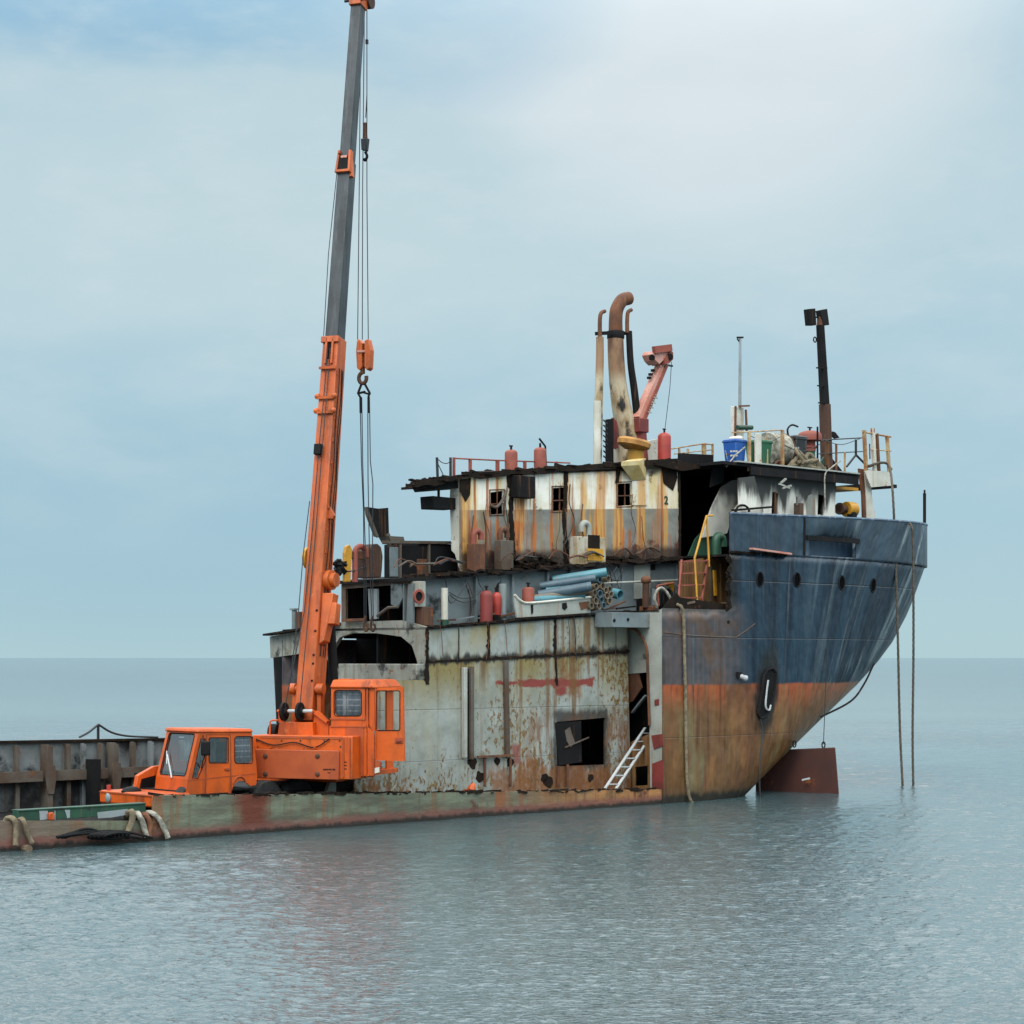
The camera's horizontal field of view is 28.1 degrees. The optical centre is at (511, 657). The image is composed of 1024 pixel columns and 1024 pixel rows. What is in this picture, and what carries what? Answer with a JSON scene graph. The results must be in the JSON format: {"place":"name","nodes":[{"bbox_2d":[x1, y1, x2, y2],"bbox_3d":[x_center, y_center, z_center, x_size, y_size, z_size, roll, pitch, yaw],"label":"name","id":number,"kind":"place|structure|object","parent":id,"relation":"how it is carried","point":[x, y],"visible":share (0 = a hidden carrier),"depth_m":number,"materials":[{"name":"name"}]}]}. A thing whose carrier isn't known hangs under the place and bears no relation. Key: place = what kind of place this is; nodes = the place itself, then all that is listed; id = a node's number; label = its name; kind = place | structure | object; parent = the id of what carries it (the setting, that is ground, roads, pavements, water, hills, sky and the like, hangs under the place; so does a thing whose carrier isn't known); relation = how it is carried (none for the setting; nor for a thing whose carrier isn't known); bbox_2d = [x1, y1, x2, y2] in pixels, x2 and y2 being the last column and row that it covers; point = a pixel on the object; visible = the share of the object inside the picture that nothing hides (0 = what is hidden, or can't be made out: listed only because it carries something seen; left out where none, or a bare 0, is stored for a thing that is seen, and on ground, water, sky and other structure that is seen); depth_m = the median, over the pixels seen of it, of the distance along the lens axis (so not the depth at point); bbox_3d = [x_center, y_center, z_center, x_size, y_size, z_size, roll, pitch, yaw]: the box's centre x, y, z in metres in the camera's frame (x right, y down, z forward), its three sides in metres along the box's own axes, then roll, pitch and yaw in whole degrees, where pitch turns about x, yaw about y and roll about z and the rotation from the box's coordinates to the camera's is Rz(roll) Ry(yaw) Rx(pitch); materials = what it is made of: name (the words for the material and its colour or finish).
{"place":"outdoors","nodes":[
{"label":"outdoors","id":0,"kind":"place"},
{"bbox_2d":[0,658,1023,1023],"bbox_3d":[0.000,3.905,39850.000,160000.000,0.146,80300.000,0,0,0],"label":"sea","id":1,"kind":"structure","parent":0,"point":[874,890],"depth_m":33.30,"materials":[{"name":"liquid"}]},
{"bbox_2d":[20,844,32,850],"bbox_3d":[-10.528,3.870,42.227,0.266,0.180,2.240,0,0,-44],"label":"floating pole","id":2,"kind":"object","parent":1,"relation":"on","point":[24,847],"visible":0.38,"depth_m":41.42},
{"bbox_2d":[0,292,927,851],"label":"cargo ship","id":3,"kind":"object","parent":1,"relation":"on","point":[780,578],"visible":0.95,"depth_m":55.07,"materials":[{"name":"paint"}]},
{"bbox_2d":[3,815,18,845],"bbox_3d":[-10.149,3.483,41.353,0.441,0.626,0.192,0,0,31],"label":"mooring rope","id":4,"kind":"object","parent":3,"relation":"attached to","point":[13,819],"visible":1,"depth_m":41.26,"materials":[{"name":"beige fabric"}]},
{"bbox_2d":[17,817,33,843],"bbox_3d":[-9.918,3.500,41.551,0.459,0.569,0.236,0,0,25],"label":"mooring rope","id":5,"kind":"object","parent":3,"relation":"attached to","point":[26,830],"visible":0.99,"depth_m":41.45,"materials":[{"name":"beige fabric"}]},
{"bbox_2d":[11,802,145,820],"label":"green beam","id":6,"kind":"structure","parent":3,"relation":"on","point":[85,811],"depth_m":42.59,"materials":[{"name":"metal"}]},
{"bbox_2d":[48,812,54,819],"bbox_3d":[-9.457,3.247,42.021,0.128,0.165,0.090,0,0,-44],"label":"orange rag","id":7,"kind":"object","parent":6,"relation":"on","point":[51,815],"visible":1,"depth_m":41.98,"materials":[{"name":"orange fabric"}]},
{"bbox_2d":[56,827,153,839],"bbox_3d":[-8.426,3.672,42.500,2.430,0.327,0.448,0,0,-44],"label":"black hose","id":8,"kind":"object","parent":3,"relation":"on","point":[108,834],"visible":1,"depth_m":42.42,"materials":[{"name":"rubber"}]},
{"bbox_2d":[79,724,157,738],"bbox_3d":[-9.831,1.834,51.241,2.304,0.413,0.056,0,0,-44],"label":"draped cable","id":9,"kind":"object","parent":3,"relation":"on","point":[98,726],"visible":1,"depth_m":50.95,"materials":[{"name":"rubber"}]},
{"bbox_2d":[123,809,135,831],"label":"mooring rope","id":10,"kind":"object","parent":3,"relation":"attached to","point":[130,815],"visible":0.97,"depth_m":43.18,"materials":[{"name":"beige fabric"}]},
{"bbox_2d":[135,811,148,837],"bbox_3d":[-7.926,3.528,43.517,0.266,0.572,0.475,0,0,-44],"label":"mooring rope","id":11,"kind":"object","parent":3,"relation":"attached to","point":[141,819],"visible":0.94,"depth_m":43.36,"materials":[{"name":"white fabric"}]},
{"bbox_2d":[141,812,152,838],"bbox_3d":[-7.818,3.557,43.610,0.180,0.572,0.484,0,0,-44],"label":"mooring rope","id":12,"kind":"object","parent":3,"relation":"attached to","point":[146,816],"visible":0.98,"depth_m":43.47,"materials":[{"name":"fabric"}]},
{"bbox_2d":[146,810,169,838],"bbox_3d":[-7.619,3.558,43.736,0.623,0.630,0.276,0,0,4],"label":"mooring rope","id":13,"kind":"object","parent":3,"relation":"attached to","point":[157,817],"visible":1,"depth_m":43.68,"materials":[{"name":"white fabric"}]},
{"bbox_2d":[99,0,404,816],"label":"mobile crane","id":14,"kind":"object","parent":3,"relation":"on","point":[309,746],"visible":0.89,"depth_m":48.24,"materials":[{"name":"metal"}]},
{"bbox_2d":[357,384,375,631],"bbox_3d":[-3.654,-3.781,51.443,0.522,6.274,0.062,0,0,20],"label":"lifting sling","id":15,"kind":"object","parent":14,"relation":"hanging from","point":[360,412],"visible":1,"depth_m":51.42,"materials":[{"name":"metal"}]},
{"bbox_2d":[375,687,404,760],"bbox_3d":[-2.812,1.517,47.169,0.727,1.709,0.105,0,0,20],"label":"cab door","id":16,"kind":"structure","parent":14,"relation":"in","point":[389,744],"depth_m":47.16,"materials":[{"name":"metal"}]},
{"bbox_2d":[290,608,301,628],"bbox_3d":[-5.767,-0.997,54.990,0.245,0.666,0.352,0,0,-44],"label":"stub pipe","id":17,"kind":"object","parent":3,"relation":"on","point":[294,616],"visible":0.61,"depth_m":54.96,"materials":[{"name":"grey metal"}]},
{"bbox_2d":[463,783,475,790],"bbox_3d":[-1.031,3.207,50.644,0.290,0.225,0.211,0,0,-44],"label":"traffic cone","id":18,"kind":"object","parent":3,"relation":"on","point":[471,786],"visible":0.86,"depth_m":50.61,"materials":[{"name":"orange plastic"}]},
{"bbox_2d":[480,586,492,621],"bbox_3d":[-0.655,-1.347,52.384,0.332,0.991,0.332,0,0,-44],"label":"gas cylinder","id":19,"kind":"object","parent":3,"relation":"on","point":[486,604],"visible":0.89,"depth_m":52.25,"materials":[{"name":"metal"}]},
{"bbox_2d":[493,588,500,614],"bbox_3d":[-0.396,-1.346,52.796,0.242,0.932,0.242,0,0,-44],"label":"gas cylinder","id":20,"kind":"object","parent":3,"relation":"on","point":[497,602],"visible":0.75,"depth_m":52.69,"materials":[{"name":"red paint"}]},
{"bbox_2d":[505,445,517,469],"bbox_3d":[-0.023,-5.298,54.435,0.345,0.707,0.345,0,0,-44],"label":"gas cylinder","id":21,"kind":"object","parent":3,"relation":"on","point":[511,459],"visible":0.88,"depth_m":54.29,"materials":[{"name":"red metal"}]},
{"bbox_2d":[534,443,546,467],"bbox_3d":[0.759,-5.435,55.179,0.345,0.707,0.345,0,0,6],"label":"gas cylinder","id":22,"kind":"object","parent":3,"relation":"on","point":[540,456],"visible":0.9,"depth_m":55.03,"materials":[{"name":"red metal"}]},
{"bbox_2d":[512,594,594,619],"bbox_3d":[1.018,-1.317,53.825,3.222,0.672,0.720,0,0,-44],"label":"steel trough","id":23,"kind":"object","parent":3,"relation":"on","point":[576,606],"visible":1,"depth_m":53.41,"materials":[{"name":"white paint"}]},
{"bbox_2d":[522,583,533,601],"bbox_3d":[0.421,-1.699,53.201,0.319,0.516,0.319,0,0,-44],"label":"fire extinguisher","id":24,"kind":"object","parent":23,"relation":"on","point":[527,593],"visible":0.97,"depth_m":53.07,"materials":[{"name":"red metal"}]},
{"bbox_2d":[534,594,585,600],"bbox_3d":[1.207,-1.579,53.928,1.588,0.374,0.208,0,0,-28],"label":"steel pipe","id":25,"kind":"object","parent":23,"relation":"on","point":[546,597],"visible":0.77,"depth_m":53.76,"materials":[{"name":"blue metal"}]},
{"bbox_2d":[534,592,587,595],"bbox_3d":[1.284,-1.675,53.940,1.505,0.347,0.154,0,0,-19],"label":"steel pipe","id":26,"kind":"object","parent":25,"relation":"on","point":[545,594],"visible":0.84,"depth_m":53.83,"materials":[{"name":"metal"}]},
{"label":"steel pipe","id":27,"kind":"object","parent":26,"relation":"on","visible":0},
{"bbox_2d":[540,574,595,589],"bbox_3d":[1.478,-2.003,54.173,1.496,0.418,0.208,0,0,2],"label":"steel pipe","id":28,"kind":"object","parent":27,"relation":"on","point":[569,581],"visible":1,"depth_m":54.09,"materials":[{"name":"metal"}]},
{"bbox_2d":[538,582,591,594],"bbox_3d":[1.394,-1.770,53.955,1.436,0.485,0.252,0,0,-1],"label":"steel pipe","id":29,"kind":"object","parent":25,"relation":"on","point":[575,588],"visible":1,"depth_m":53.85,"materials":[{"name":"metal"}]},
{"bbox_2d":[587,602,593,609],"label":"steel pipe","id":30,"kind":"object","parent":23,"relation":"on","point":[588,605],"visible":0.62,"depth_m":54.34,"materials":[{"name":"beige metal"}]},
{"bbox_2d":[591,603,601,610],"bbox_3d":[1.980,-1.323,54.823,0.930,0.298,0.186,0,0,40],"label":"steel pipe","id":31,"kind":"object","parent":3,"relation":"on","point":[598,606],"visible":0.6,"depth_m":54.56,"materials":[{"name":"beige metal"}]},
{"bbox_2d":[591,597,598,604],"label":"steel pipe","id":32,"kind":"object","parent":31,"relation":"on","point":[595,600],"visible":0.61,"depth_m":54.47,"materials":[{"name":"beige metal"}]},
{"bbox_2d":[586,589,596,596],"bbox_3d":[1.859,-1.697,54.708,0.917,0.248,0.197,0,0,40],"label":"steel pipe","id":33,"kind":"object","parent":32,"relation":"on","point":[592,593],"visible":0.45,"depth_m":54.43,"materials":[{"name":"brown metal"}]},
{"bbox_2d":[591,583,598,589],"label":"steel pipe","id":34,"kind":"object","parent":33,"relation":"on","point":[595,586],"visible":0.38,"depth_m":54.47,"materials":[{"name":"brown metal"}]},
{"bbox_2d":[602,575,610,582],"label":"steel pipe","id":35,"kind":"object","parent":3,"relation":"on","point":[606,579],"visible":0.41,"depth_m":54.80,"materials":[{"name":"metal"}]},
{"bbox_2d":[604,598,611,604],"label":"steel pipe","id":36,"kind":"object","parent":3,"relation":"on","point":[608,601],"visible":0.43,"depth_m":54.83,"materials":[{"name":"beige metal"}]},
{"bbox_2d":[611,588,623,599],"bbox_3d":[2.839,-1.731,55.400,0.281,0.322,0.306,0,0,-44],"label":"pipe offcut","id":37,"kind":"object","parent":3,"relation":"on","point":[618,594],"visible":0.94,"depth_m":55.34,"materials":[{"name":"blue plastic"}]},
{"bbox_2d":[604,727,649,788],"bbox_3d":[3.188,2.671,54.838,0.193,1.567,2.792,0,0,30],"label":"ladder","id":38,"kind":"object","parent":3,"relation":"on","point":[623,761],"visible":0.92,"depth_m":54.62,"materials":[{"name":"metal"}]},
{"bbox_2d":[633,344,672,459],"bbox_3d":[4.174,-7.334,59.461,1.807,3.568,0.741,0,0,-44],"label":"deck crane","id":39,"kind":"object","parent":3,"relation":"on","point":[659,358],"visible":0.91,"depth_m":59.19,"materials":[{"name":"red paint"}]},
{"bbox_2d":[653,587,670,607],"bbox_3d":[4.086,-1.634,55.421,0.722,0.591,0.169,0,0,-35],"label":"rope loop","id":40,"kind":"object","parent":3,"relation":"hanging from","point":[656,592],"visible":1,"depth_m":55.27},
{"bbox_2d":[658,428,670,458],"bbox_3d":[4.386,-6.141,58.979,0.383,0.928,0.383,0,0,-44],"label":"gas cylinder","id":41,"kind":"object","parent":3,"relation":"on","point":[664,445],"visible":0.78,"depth_m":58.82,"materials":[{"name":"red paint"}]},
{"bbox_2d":[656,585,672,609],"bbox_3d":[4.157,-1.600,55.654,0.535,0.740,0.197,0,0,-44],"label":"coiled hose","id":42,"kind":"object","parent":3,"relation":"on","point":[663,598],"visible":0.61,"depth_m":55.52,"materials":[{"name":"black rubber"}]},
{"bbox_2d":[663,582,673,591],"bbox_3d":[4.426,-1.999,57.782,0.430,0.322,0.027,0,0,-44],"label":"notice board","id":43,"kind":"object","parent":3,"relation":"on","point":[671,586],"visible":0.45,"depth_m":57.84,"materials":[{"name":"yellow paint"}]},
{"bbox_2d":[676,603,692,801],"bbox_3d":[4.685,1.244,55.342,0.801,5.710,0.388,0,0,10],"label":"mooring rope","id":44,"kind":"object","parent":3,"relation":"hanging from","point":[685,702],"visible":0.98,"depth_m":55.27,"materials":[{"name":"beige fabric"}]},
{"bbox_2d":[722,438,746,461],"bbox_3d":[6.363,-5.992,59.376,0.766,0.695,0.584,0,0,-44],"label":"wheelie bin","id":45,"kind":"object","parent":3,"relation":"on","point":[732,447],"visible":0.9,"depth_m":59.27,"materials":[{"name":"blue plastic"}]},
{"bbox_2d":[728,436,742,438],"bbox_3d":[6.504,-6.356,59.490,0.537,0.213,0.402,0,0,-65],"label":"plastic bag","id":46,"kind":"object","parent":45,"relation":"on","point":[737,437],"visible":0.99,"depth_m":59.32,"materials":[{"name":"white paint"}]},
{"bbox_2d":[725,447,745,466],"bbox_3d":[6.421,-5.783,58.893,0.917,0.655,0.054,0,0,-45],"label":"white strap","id":47,"kind":"object","parent":3,"relation":"attached to","point":[734,455],"visible":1,"depth_m":58.83,"materials":[{"name":"fabric"}]},
{"bbox_2d":[731,337,753,438],"bbox_3d":[6.789,-7.567,60.907,0.736,4.029,0.520,0,0,-44],"label":"flag pole","id":48,"kind":"object","parent":3,"relation":"on","point":[737,419],"visible":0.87,"depth_m":60.95,"materials":[{"name":"grey metal"}]},
{"bbox_2d":[746,439,772,463],"bbox_3d":[7.238,-6.024,60.281,0.619,0.758,0.672,0,0,-44],"label":"wheelie bin","id":49,"kind":"object","parent":3,"relation":"on","point":[766,444],"visible":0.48,"depth_m":60.09,"materials":[{"name":"green plastic"}]},
{"bbox_2d":[759,719,762,796],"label":"hanging rope","id":50,"kind":"object","parent":3,"relation":"hanging from","point":[760,758],"visible":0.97,"depth_m":57.34,"materials":[{"name":"fabric"}]},
{"bbox_2d":[762,432,795,464],"bbox_3d":[7.807,-6.190,61.131,0.840,1.079,1.038,0,0,-44],"label":"rope drum","id":51,"kind":"object","parent":3,"relation":"on","point":[789,454],"visible":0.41,"depth_m":60.79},
{"bbox_2d":[786,424,798,434],"bbox_3d":[8.411,-6.814,61.430,0.529,0.413,0.052,0,0,-44],"label":"hose","id":52,"kind":"object","parent":51,"relation":"attached to","point":[789,426],"visible":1,"depth_m":61.31,"materials":[{"name":"black rubber"}]},
{"bbox_2d":[790,435,807,455],"bbox_3d":[8.373,-6.154,61.429,0.863,1.019,0.624,0,0,-44],"label":"wheelie bin","id":53,"kind":"object","parent":3,"relation":"on","point":[800,441],"visible":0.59,"depth_m":61.30,"materials":[{"name":"grey plastic"}]},
{"bbox_2d":[787,447,825,468],"bbox_3d":[8.710,-5.865,61.168,0.632,0.792,1.936,0,0,42],"label":"rope heap","id":54,"kind":"object","parent":3,"relation":"on","point":[800,459],"visible":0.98,"depth_m":60.89,"materials":[{"name":"beige fabric"}]},
{"bbox_2d":[798,427,821,458],"bbox_3d":[9.087,-6.368,62.487,0.740,1.359,0.739,0,0,-44],"label":"mushroom ventilator","id":55,"kind":"object","parent":3,"relation":"on","point":[810,435],"visible":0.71,"depth_m":62.29,"materials":[{"name":"red paint"}]},
{"bbox_2d":[804,308,841,470],"bbox_3d":[9.638,-8.219,63.426,1.748,5.168,0.381,0,0,-44],"label":"lamp mast","id":56,"kind":"object","parent":3,"relation":"on","point":[825,426],"visible":0.93,"depth_m":63.31,"materials":[{"name":"black paint"},{"name":"rusty steel"}]},
{"bbox_2d":[824,460,840,508],"bbox_3d":[9.654,-5.227,61.780,0.086,1.562,1.142,0,0,34],"label":"mooring line","id":57,"kind":"object","parent":3,"relation":"hanging from","point":[824,483],"visible":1,"depth_m":61.31,"materials":[{"name":"fabric"}]},
{"bbox_2d":[868,461,903,785],"bbox_3d":[11.523,-0.947,63.387,0.817,10.444,2.029,0,0,-4],"label":"hanging rope","id":58,"kind":"object","parent":3,"relation":"hanging from","point":[897,625],"visible":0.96,"depth_m":62.52,"materials":[{"name":"beige fabric"}]},
{"bbox_2d":[909,523,914,784],"bbox_3d":[12.266,0.066,63.442,0.156,8.501,0.675,0,0,-16],"label":"hanging rope","id":59,"kind":"object","parent":3,"relation":"hanging from","point":[913,638],"visible":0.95,"depth_m":63.14,"materials":[{"name":"grey fabric"}]},
{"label":"steel pipe","id":60,"kind":"object","parent":3,"relation":"on","visible":0},
{"bbox_2d":[598,596,603,602],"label":"steel pipe","id":61,"kind":"object","parent":60,"relation":"on","point":[600,599],"visible":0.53,"depth_m":54.64,"materials":[{"name":"metal"}]},
{"bbox_2d":[596,590,602,597],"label":"steel pipe","id":62,"kind":"object","parent":61,"relation":"on","point":[599,592],"visible":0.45,"depth_m":54.60,"materials":[{"name":"metal"}]},
{"bbox_2d":[603,592,609,599],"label":"steel pipe","id":63,"kind":"object","parent":60,"relation":"on","point":[605,596],"visible":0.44,"depth_m":54.76,"materials":[{"name":"beige metal"}]},
{"bbox_2d":[602,587,607,593],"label":"steel pipe","id":64,"kind":"object","parent":63,"relation":"on","point":[605,590],"visible":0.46,"depth_m":54.71,"materials":[{"name":"brown metal"}]},
{"bbox_2d":[597,582,605,589],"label":"steel pipe","id":65,"kind":"object","parent":64,"relation":"on","point":[601,585],"visible":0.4,"depth_m":54.64,"materials":[{"name":"brown metal"}]},
{"bbox_2d":[591,578,601,583],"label":"steel pipe","id":66,"kind":"object","parent":65,"relation":"on","point":[598,580],"visible":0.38,"depth_m":54.59,"materials":[{"name":"metal"}]},
{"bbox_2d":[552,568,606,579],"bbox_3d":[1.806,-2.176,54.555,1.467,0.450,0.241,0,0,4],"label":"steel pipe","id":67,"kind":"object","parent":66,"relation":"on","point":[600,573],"visible":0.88,"depth_m":54.45,"materials":[{"name":"blue metal"}]},
{"bbox_2d":[0,0,1023,657],"label":"sky","id":68,"kind":"structure","parent":0,"point":[734,168],"materials":[{"name":"blue"}]}
]}

